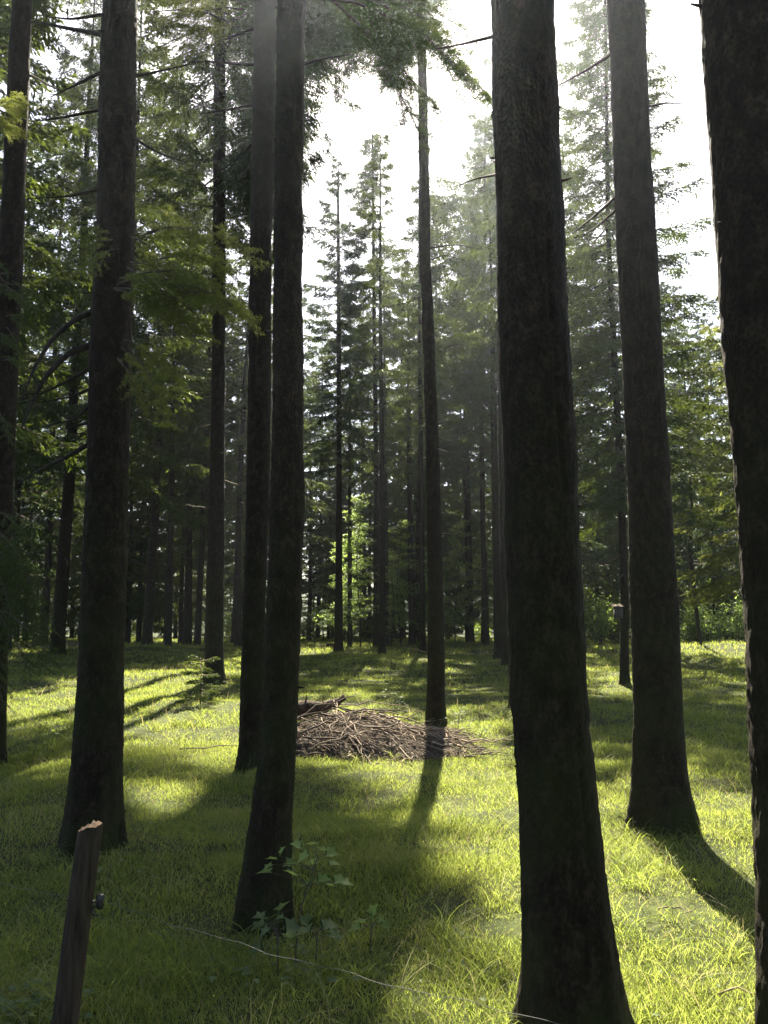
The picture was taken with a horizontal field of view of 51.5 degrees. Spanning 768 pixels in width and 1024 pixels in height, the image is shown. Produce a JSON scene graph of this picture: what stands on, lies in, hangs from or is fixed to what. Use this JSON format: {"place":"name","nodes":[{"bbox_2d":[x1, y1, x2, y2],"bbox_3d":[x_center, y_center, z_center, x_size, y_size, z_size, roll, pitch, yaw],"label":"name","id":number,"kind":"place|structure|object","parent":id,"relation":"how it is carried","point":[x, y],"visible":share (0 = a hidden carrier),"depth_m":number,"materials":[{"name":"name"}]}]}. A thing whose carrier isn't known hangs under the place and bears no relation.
{"place":"outdoors","nodes":[
{"label":"outdoors","id":0,"kind":"place"},
{"bbox_2d":[0,0,735,585],"label":"sky","id":1,"kind":"structure","parent":0,"point":[676,38],"materials":[{"name":"white"}]},
{"bbox_2d":[0,633,755,1023],"bbox_3d":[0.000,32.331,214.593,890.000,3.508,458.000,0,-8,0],"label":"ground","id":2,"kind":"structure","parent":0,"point":[390,797],"depth_m":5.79,"materials":[{"name":"plant"}]},
{"bbox_2d":[14,425,56,641],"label":"spruce tree","id":3,"kind":"object","parent":2,"relation":"on","point":[38,519],"visible":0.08,"depth_m":42.99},
{"bbox_2d":[0,0,83,536],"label":"spruce tree","id":4,"kind":"object","parent":2,"relation":"on","point":[33,455],"visible":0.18,"depth_m":25.69,"materials":[{"name":"plant"}]},
{"bbox_2d":[14,434,78,633],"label":"spruce tree","id":5,"kind":"object","parent":2,"relation":"on","point":[52,594],"visible":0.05,"depth_m":55.82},
{"bbox_2d":[0,0,93,472],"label":"spruce tree","id":6,"kind":"object","parent":2,"relation":"on","point":[38,134],"visible":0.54,"depth_m":17.48,"materials":[{"name":"plant"}]},
{"bbox_2d":[8,141,86,650],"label":"spruce tree","id":7,"kind":"object","parent":2,"relation":"on","point":[29,487],"visible":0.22,"depth_m":30.86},
{"bbox_2d":[0,0,96,765],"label":"spruce tree","id":8,"kind":"object","parent":2,"relation":"on","point":[15,102],"visible":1,"depth_m":9.66,"materials":[{"name":"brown plant"}]},
{"bbox_2d":[18,306,78,641],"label":"spruce tree","id":9,"kind":"object","parent":2,"relation":"on","point":[34,513],"visible":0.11,"depth_m":45.89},
{"bbox_2d":[13,93,96,645],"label":"spruce tree","id":10,"kind":"object","parent":2,"relation":"on","point":[46,592],"visible":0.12,"depth_m":36.13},
{"bbox_2d":[32,395,82,637],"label":"spruce tree","id":11,"kind":"object","parent":2,"relation":"on","point":[53,581],"visible":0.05,"depth_m":49.24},
{"bbox_2d":[39,342,88,638],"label":"spruce tree","id":12,"kind":"object","parent":2,"relation":"on","point":[75,524],"visible":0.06,"depth_m":48.70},
{"bbox_2d":[51,820,104,1023],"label":"fence post","id":13,"kind":"object","parent":2,"relation":"on","point":[72,960],"visible":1,"depth_m":2.52,"materials":[{"name":"brown wood"}]},
{"bbox_2d":[1,883,557,1023],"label":"fence wire","id":14,"kind":"object","parent":13,"relation":"attached to","point":[302,961],"visible":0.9,"depth_m":2.24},
{"bbox_2d":[18,0,162,654],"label":"spruce tree","id":15,"kind":"object","parent":2,"relation":"on","point":[62,575],"visible":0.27,"depth_m":28.55,"materials":[{"name":"green plant"}]},
{"bbox_2d":[48,427,163,635],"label":"spruce tree","id":16,"kind":"object","parent":2,"relation":"on","point":[76,563],"visible":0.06,"depth_m":44.04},
{"bbox_2d":[14,0,211,584],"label":"spruce tree","id":17,"kind":"object","parent":2,"relation":"on","point":[187,466],"visible":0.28,"depth_m":27.32,"materials":[{"name":"plant"}]},
{"bbox_2d":[24,0,206,373],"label":"spruce tree","id":18,"kind":"object","parent":2,"relation":"on","point":[83,292],"visible":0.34,"depth_m":24.64,"materials":[{"name":"plant"}]},
{"bbox_2d":[71,415,181,642],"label":"spruce tree","id":19,"kind":"object","parent":2,"relation":"on","point":[131,597],"visible":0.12,"depth_m":43.10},
{"bbox_2d":[7,0,269,857],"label":"spruce tree","id":20,"kind":"object","parent":2,"relation":"on","point":[95,790],"visible":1,"depth_m":5.87,"materials":[{"name":"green plant"}]},
{"bbox_2d":[51,54,241,645],"bbox_3d":[-9.884,-7.541,35.511,7.199,27.698,7.405,1,-8,-5],"label":"spruce tree","id":21,"kind":"object","parent":2,"relation":"on","point":[147,634],"visible":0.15,"depth_m":34.62,"materials":[{"name":"plant"}]},
{"bbox_2d":[126,401,184,642],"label":"spruce tree","id":22,"kind":"object","parent":2,"relation":"on","point":[138,630],"visible":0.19,"depth_m":43.27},
{"bbox_2d":[127,357,205,641],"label":"spruce tree","id":23,"kind":"object","parent":2,"relation":"on","point":[142,591],"visible":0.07,"depth_m":45.05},
{"bbox_2d":[137,348,208,643],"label":"spruce tree","id":24,"kind":"object","parent":2,"relation":"on","point":[181,552],"visible":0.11,"depth_m":43.21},
{"bbox_2d":[155,481,204,637],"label":"spruce tree","id":25,"kind":"object","parent":2,"relation":"on","point":[175,631],"visible":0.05,"depth_m":57.59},
{"bbox_2d":[130,85,242,646],"bbox_3d":[-8.974,-6.559,33.451,5.703,24.737,5.159,0,-8,0],"label":"spruce tree","id":26,"kind":"object","parent":2,"relation":"on","point":[171,443],"visible":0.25,"depth_m":32.92,"materials":[{"name":"plant"}]},
{"bbox_2d":[128,110,247,645],"bbox_3d":[-9.568,-7.067,39.299,7.122,27.765,7.102,5,-9,-33],"label":"spruce tree","id":27,"kind":"object","parent":2,"relation":"on","point":[187,634],"visible":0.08,"depth_m":37.77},
{"bbox_2d":[142,270,235,640],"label":"spruce tree","id":28,"kind":"object","parent":2,"relation":"on","point":[164,481],"visible":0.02,"depth_m":40.81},
{"bbox_2d":[175,655,223,704],"bbox_3d":[-3.219,2.996,13.983,0.924,0.966,0.853,0,-8,0],"label":"spruce seedling","id":29,"kind":"object","parent":2,"relation":"on","point":[196,681],"visible":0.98,"depth_m":13.97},
{"bbox_2d":[164,337,245,641],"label":"spruce tree","id":30,"kind":"object","parent":2,"relation":"on","point":[180,541],"visible":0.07,"depth_m":44.20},
{"bbox_2d":[166,195,248,645],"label":"spruce tree","id":31,"kind":"object","parent":2,"relation":"on","point":[198,614],"visible":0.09,"depth_m":37.45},
{"bbox_2d":[174,201,273,647],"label":"spruce tree","id":32,"kind":"object","parent":2,"relation":"on","point":[240,457],"visible":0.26,"depth_m":36.52,"materials":[{"name":"plant"}]},
{"bbox_2d":[137,0,322,772],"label":"spruce tree","id":33,"kind":"object","parent":2,"relation":"on","point":[261,145],"visible":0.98,"depth_m":9.40,"materials":[{"name":"brown plant"}]},
{"bbox_2d":[195,281,268,642],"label":"spruce tree","id":34,"kind":"object","parent":2,"relation":"on","point":[227,537],"visible":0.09,"depth_m":41.97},
{"bbox_2d":[197,359,268,609],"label":"spruce tree","id":35,"kind":"object","parent":2,"relation":"on","point":[229,569],"visible":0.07,"depth_m":47.02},
{"bbox_2d":[223,565,242,632],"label":"beech sapling","id":36,"kind":"object","parent":2,"relation":"on","point":[229,588],"visible":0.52,"depth_m":46.63,"materials":[{"name":"green plant"}]},
{"bbox_2d":[180,4,325,189],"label":"spruce tree","id":37,"kind":"object","parent":2,"relation":"on","point":[313,131],"visible":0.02,"depth_m":30.29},
{"bbox_2d":[134,0,412,684],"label":"spruce tree","id":38,"kind":"object","parent":2,"relation":"on","point":[318,23],"visible":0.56,"depth_m":18.86,"materials":[{"name":"green plant"}]},
{"bbox_2d":[249,901,301,975],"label":"maple sapling","id":39,"kind":"object","parent":2,"relation":"on","point":[290,928],"visible":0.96,"depth_m":3.77,"materials":[{"name":"green plant"}]},
{"bbox_2d":[241,363,317,595],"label":"spruce tree","id":40,"kind":"object","parent":2,"relation":"on","point":[305,557],"visible":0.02,"depth_m":42.09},
{"bbox_2d":[224,235,335,576],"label":"spruce tree","id":41,"kind":"object","parent":2,"relation":"on","point":[314,507],"visible":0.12,"depth_m":42.67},
{"bbox_2d":[256,839,353,973],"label":"maple sapling","id":42,"kind":"object","parent":2,"relation":"on","point":[339,879],"visible":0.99,"depth_m":3.84,"materials":[{"name":"green plant"}]},
{"bbox_2d":[266,376,347,639],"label":"spruce tree","id":43,"kind":"object","parent":2,"relation":"on","point":[310,545],"visible":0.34,"depth_m":47.39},
{"bbox_2d":[301,609,321,640],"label":"leafy bush","id":44,"kind":"object","parent":2,"relation":"on","point":[306,633],"visible":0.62,"depth_m":46.41,"materials":[{"name":"green plant"}]},
{"bbox_2d":[294,913,342,962],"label":"maple sapling","id":45,"kind":"object","parent":2,"relation":"on","point":[306,919],"visible":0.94,"depth_m":3.79,"materials":[{"name":"green plant"}]},
{"bbox_2d":[301,562,347,639],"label":"beech sapling","id":46,"kind":"object","parent":2,"relation":"on","point":[323,593],"visible":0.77,"depth_m":45.59,"materials":[{"name":"green plant"}]},
{"bbox_2d":[302,310,358,637],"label":"spruce tree","id":47,"kind":"object","parent":2,"relation":"on","point":[313,364],"visible":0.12,"depth_m":55.37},
{"bbox_2d":[307,439,354,638],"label":"spruce tree","id":48,"kind":"object","parent":2,"relation":"on","point":[334,496],"visible":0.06,"depth_m":53.83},
{"bbox_2d":[302,420,361,639],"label":"spruce tree","id":49,"kind":"object","parent":2,"relation":"on","point":[329,517],"visible":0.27,"depth_m":48.61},
{"bbox_2d":[310,538,365,629],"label":"beech sapling","id":50,"kind":"object","parent":2,"relation":"on","point":[328,614],"visible":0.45,"depth_m":37.85,"materials":[{"name":"green plant"}]},
{"bbox_2d":[229,0,449,361],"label":"spruce tree","id":51,"kind":"object","parent":2,"relation":"on","point":[338,81],"visible":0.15,"depth_m":24.69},
{"bbox_2d":[311,470,372,639],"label":"spruce tree","id":52,"kind":"object","parent":2,"relation":"on","point":[345,477],"visible":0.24,"depth_m":48.70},
{"bbox_2d":[319,276,378,646],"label":"spruce tree","id":53,"kind":"object","parent":2,"relation":"on","point":[349,576],"visible":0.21,"depth_m":36.70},
{"bbox_2d":[302,52,396,652],"bbox_3d":[-1.249,-7.822,32.641,6.691,27.415,5.186,-7,-10,39],"label":"spruce tree","id":54,"kind":"object","parent":2,"relation":"on","point":[347,299],"visible":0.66,"depth_m":33.19,"materials":[{"name":"green plant"}]},
{"bbox_2d":[313,494,394,646],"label":"beech sapling","id":55,"kind":"object","parent":2,"relation":"on","point":[354,568],"visible":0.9,"depth_m":36.31,"materials":[{"name":"green plant"}]},
{"bbox_2d":[314,305,405,637],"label":"spruce tree","id":56,"kind":"object","parent":2,"relation":"on","point":[357,491],"visible":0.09,"depth_m":56.38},
{"bbox_2d":[231,0,491,940],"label":"spruce tree","id":57,"kind":"object","parent":2,"relation":"on","point":[269,832],"visible":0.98,"depth_m":4.65,"materials":[{"name":"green plant"}]},
{"bbox_2d":[348,903,391,948],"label":"maple sapling","id":58,"kind":"object","parent":2,"relation":"on","point":[371,911],"visible":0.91,"depth_m":4.10,"materials":[{"name":"green plant"}]},
{"bbox_2d":[343,468,405,639],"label":"spruce tree","id":59,"kind":"object","parent":2,"relation":"on","point":[370,536],"visible":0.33,"depth_m":49.55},
{"bbox_2d":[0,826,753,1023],"bbox_3d":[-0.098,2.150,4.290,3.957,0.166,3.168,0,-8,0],"label":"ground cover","id":60,"kind":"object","parent":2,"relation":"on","point":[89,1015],"visible":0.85,"depth_m":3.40,"materials":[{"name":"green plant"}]},
{"bbox_2d":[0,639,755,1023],"bbox_3d":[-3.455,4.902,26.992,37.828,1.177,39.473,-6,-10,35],"label":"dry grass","id":61,"kind":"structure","parent":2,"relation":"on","point":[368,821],"depth_m":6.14,"materials":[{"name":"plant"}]},
{"bbox_2d":[352,266,412,646],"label":"spruce tree","id":62,"kind":"object","parent":2,"relation":"on","point":[386,453],"visible":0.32,"depth_m":37.66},
{"bbox_2d":[347,255,423,638],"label":"spruce tree","id":63,"kind":"object","parent":2,"relation":"on","point":[395,261],"visible":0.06,"depth_m":55.27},
{"bbox_2d":[316,134,459,648],"bbox_3d":[-0.067,-6.117,37.562,6.252,25.373,5.735,3,-8,-19],"label":"spruce tree","id":64,"kind":"object","parent":2,"relation":"on","point":[366,173],"visible":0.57,"depth_m":37.52,"materials":[{"name":"green plant"}]},
{"bbox_2d":[327,0,449,653],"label":"spruce tree","id":65,"kind":"object","parent":2,"relation":"on","point":[363,288],"visible":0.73,"depth_m":30.46,"materials":[{"name":"green plant"}]},
{"bbox_2d":[296,713,487,762],"bbox_3d":[-0.010,2.964,10.594,3.557,0.558,2.206,0,-8,0],"label":"brushwood","id":66,"kind":"object","parent":2,"relation":"on","point":[344,747],"visible":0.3,"depth_m":9.95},
{"bbox_2d":[297,694,345,716],"bbox_3d":[-0.934,2.686,10.838,0.842,0.411,0.255,0,-8,0],"label":"log","id":67,"kind":"object","parent":66,"relation":"on","point":[304,706],"visible":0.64,"depth_m":10.77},
{"bbox_2d":[366,520,418,644],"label":"beech sapling","id":68,"kind":"object","parent":2,"relation":"on","point":[398,616],"visible":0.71,"depth_m":37.99,"materials":[{"name":"green plant"}]},
{"bbox_2d":[368,562,416,645],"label":"beech sapling","id":69,"kind":"object","parent":2,"relation":"on","point":[393,597],"visible":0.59,"depth_m":37.21,"materials":[{"name":"green plant"}]},
{"bbox_2d":[364,478,427,638],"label":"spruce tree","id":70,"kind":"object","parent":2,"relation":"on","point":[396,633],"visible":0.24,"depth_m":48.70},
{"bbox_2d":[370,255,456,645],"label":"spruce tree","id":71,"kind":"object","parent":2,"relation":"on","point":[411,614],"visible":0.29,"depth_m":38.51,"materials":[{"name":"green plant"}]},
{"bbox_2d":[365,366,471,642],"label":"spruce tree","id":72,"kind":"object","parent":2,"relation":"on","point":[398,488],"visible":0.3,"depth_m":41.22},
{"bbox_2d":[364,0,483,726],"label":"spruce tree","id":73,"kind":"object","parent":2,"relation":"on","point":[435,702],"visible":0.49,"depth_m":12.31,"materials":[{"name":"brown plant"}]},
{"bbox_2d":[373,2,490,653],"bbox_3d":[2.078,-7.579,33.075,5.051,27.046,5.566,0,-8,0],"label":"spruce tree","id":74,"kind":"object","parent":2,"relation":"on","point":[447,207],"visible":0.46,"depth_m":32.35,"materials":[{"name":"green plant"}]},
{"bbox_2d":[400,393,464,607],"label":"spruce tree","id":75,"kind":"object","parent":2,"relation":"on","point":[444,546],"visible":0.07,"depth_m":45.98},
{"bbox_2d":[388,258,478,591],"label":"spruce tree","id":76,"kind":"object","parent":2,"relation":"on","point":[436,293],"visible":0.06,"depth_m":46.83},
{"bbox_2d":[407,541,461,629],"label":"beech sapling","id":77,"kind":"object","parent":2,"relation":"on","point":[446,611],"visible":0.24,"depth_m":37.73,"materials":[{"name":"green plant"}]},
{"bbox_2d":[415,436,476,638],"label":"spruce tree","id":78,"kind":"object","parent":2,"relation":"on","point":[462,615],"visible":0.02,"depth_m":52.75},
{"bbox_2d":[397,194,500,659],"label":"spruce tree","id":79,"kind":"object","parent":2,"relation":"on","point":[476,360],"visible":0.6,"depth_m":28.56,"materials":[{"name":"green plant"}]},
{"bbox_2d":[436,291,476,642],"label":"spruce tree","id":80,"kind":"object","parent":2,"relation":"on","point":[469,633],"visible":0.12,"depth_m":41.05,"materials":[{"name":"brown plant"}]},
{"bbox_2d":[423,115,498,645],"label":"spruce tree","id":81,"kind":"object","parent":2,"relation":"on","point":[482,467],"visible":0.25,"depth_m":38.41,"materials":[{"name":"green plant"}]},
{"bbox_2d":[443,519,480,641],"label":"beech sapling","id":82,"kind":"object","parent":2,"relation":"on","point":[463,579],"visible":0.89,"depth_m":38.85,"materials":[{"name":"green plant"}]},
{"bbox_2d":[440,354,491,629],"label":"spruce tree","id":83,"kind":"object","parent":2,"relation":"on","point":[450,494],"visible":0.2,"depth_m":45.60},
{"bbox_2d":[444,424,500,641],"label":"spruce tree","id":84,"kind":"object","parent":2,"relation":"on","point":[475,524],"visible":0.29,"depth_m":41.31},
{"bbox_2d":[456,541,492,629],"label":"beech sapling","id":85,"kind":"object","parent":2,"relation":"on","point":[489,546],"visible":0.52,"depth_m":38.63,"materials":[{"name":"green plant"}]},
{"bbox_2d":[424,0,634,1023],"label":"spruce tree","id":86,"kind":"object","parent":2,"relation":"on","point":[570,971],"visible":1,"depth_m":3.20,"materials":[{"name":"brown plant"}]},
{"bbox_2d":[442,57,621,665],"bbox_3d":[5.061,-4.641,24.452,4.664,18.910,7.083,-8,-11,44],"label":"spruce tree","id":87,"kind":"object","parent":2,"relation":"on","point":[473,338],"visible":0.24,"depth_m":23.78,"materials":[{"name":"green plant"}]},
{"bbox_2d":[559,133,625,647],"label":"spruce tree","id":88,"kind":"object","parent":2,"relation":"on","point":[582,456],"visible":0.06,"depth_m":34.87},
{"bbox_2d":[580,512,609,627],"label":"spruce tree","id":89,"kind":"object","parent":2,"relation":"on","point":[585,585],"visible":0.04,"depth_m":44.81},
{"bbox_2d":[568,281,628,639],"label":"spruce tree","id":90,"kind":"object","parent":2,"relation":"on","point":[594,463],"visible":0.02,"depth_m":52.17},
{"bbox_2d":[569,316,628,610],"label":"spruce tree","id":91,"kind":"object","parent":2,"relation":"on","point":[595,568],"visible":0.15,"depth_m":39.69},
{"bbox_2d":[581,478,629,641],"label":"spruce tree","id":92,"kind":"object","parent":2,"relation":"on","point":[602,585],"visible":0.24,"depth_m":48.48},
{"bbox_2d":[584,589,629,644],"bbox_3d":[10.340,5.019,37.573,2.713,2.809,2.002,-3,-8,18],"label":"leafy bush","id":93,"kind":"object","parent":2,"relation":"on","point":[602,627],"visible":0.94,"depth_m":37.52,"materials":[{"name":"green plant"}]},
{"bbox_2d":[586,499,630,639],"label":"spruce tree","id":94,"kind":"object","parent":2,"relation":"on","point":[613,576],"visible":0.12,"depth_m":49.35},
{"bbox_2d":[594,588,629,643],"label":"leafy bush","id":95,"kind":"object","parent":2,"relation":"on","point":[616,635],"visible":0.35,"depth_m":41.48,"materials":[{"name":"green plant"}]},
{"bbox_2d":[558,0,700,840],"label":"spruce tree","id":96,"kind":"object","parent":2,"relation":"on","point":[660,794],"visible":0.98,"depth_m":6.57,"materials":[{"name":"brown plant"}]},
{"bbox_2d":[593,415,691,639],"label":"spruce tree","id":97,"kind":"object","parent":2,"relation":"on","point":[616,580],"visible":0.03,"depth_m":41.92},
{"bbox_2d":[557,0,735,684],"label":"spruce tree","id":98,"kind":"object","parent":2,"relation":"on","point":[603,367],"visible":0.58,"depth_m":18.84,"materials":[{"name":"green plant"}]},
{"bbox_2d":[593,245,718,611],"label":"spruce tree","id":99,"kind":"object","parent":2,"relation":"on","point":[613,550],"visible":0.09,"depth_m":30.02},
{"bbox_2d":[583,263,733,644],"bbox_3d":[10.544,-2.608,31.201,6.283,16.018,4.050,0,-8,0],"label":"spruce tree","id":100,"kind":"object","parent":2,"relation":"on","point":[705,513],"visible":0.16,"depth_m":30.71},
{"bbox_2d":[670,442,709,640],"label":"spruce tree","id":101,"kind":"object","parent":2,"relation":"on","point":[678,583],"visible":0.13,"depth_m":48.03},
{"bbox_2d":[679,603,709,643],"bbox_3d":[13.560,4.827,35.525,2.168,2.684,2.281,0,-8,0],"label":"leafy bush","id":102,"kind":"object","parent":2,"relation":"on","point":[685,631],"visible":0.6,"depth_m":35.42,"materials":[{"name":"green plant"}]},
{"bbox_2d":[663,285,739,636],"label":"spruce tree","id":103,"kind":"object","parent":2,"relation":"on","point":[674,385],"visible":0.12,"depth_m":51.84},
{"bbox_2d":[672,296,740,610],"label":"spruce tree","id":104,"kind":"object","parent":2,"relation":"on","point":[720,558],"visible":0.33,"depth_m":23.93,"materials":[{"name":"plant"}]},
{"bbox_2d":[672,312,740,641],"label":"spruce tree","id":105,"kind":"object","parent":2,"relation":"on","point":[696,556],"visible":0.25,"depth_m":40.40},
{"bbox_2d":[677,447,744,641],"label":"spruce tree","id":106,"kind":"object","parent":2,"relation":"on","point":[686,584],"visible":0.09,"depth_m":47.65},
{"bbox_2d":[685,606,740,642],"bbox_3d":[14.311,5.033,34.616,2.294,1.906,2.195,-2,-8,15],"label":"leafy bush","id":107,"kind":"object","parent":2,"relation":"on","point":[711,634],"visible":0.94,"depth_m":34.62,"materials":[{"name":"green plant"}]},
{"bbox_2d":[704,480,745,641],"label":"spruce tree","id":108,"kind":"object","parent":2,"relation":"on","point":[734,605],"visible":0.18,"depth_m":46.81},
{"bbox_2d":[710,591,744,641],"bbox_3d":[15.729,4.842,35.599,2.153,2.579,2.076,-5,-9,32],"label":"leafy bush","id":109,"kind":"object","parent":2,"relation":"on","point":[736,625],"visible":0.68,"depth_m":35.51,"materials":[{"name":"green plant"}]},
{"bbox_2d":[690,0,767,1023],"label":"spruce tree","id":110,"kind":"object","parent":2,"relation":"on","point":[734,45],"visible":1,"depth_m":2.79,"materials":[{"name":"brown plant"}]},
{"bbox_2d":[20,568,743,632],"bbox_3d":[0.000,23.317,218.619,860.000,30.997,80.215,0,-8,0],"label":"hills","id":111,"kind":"structure","parent":0,"point":[302,606],"depth_m":200.00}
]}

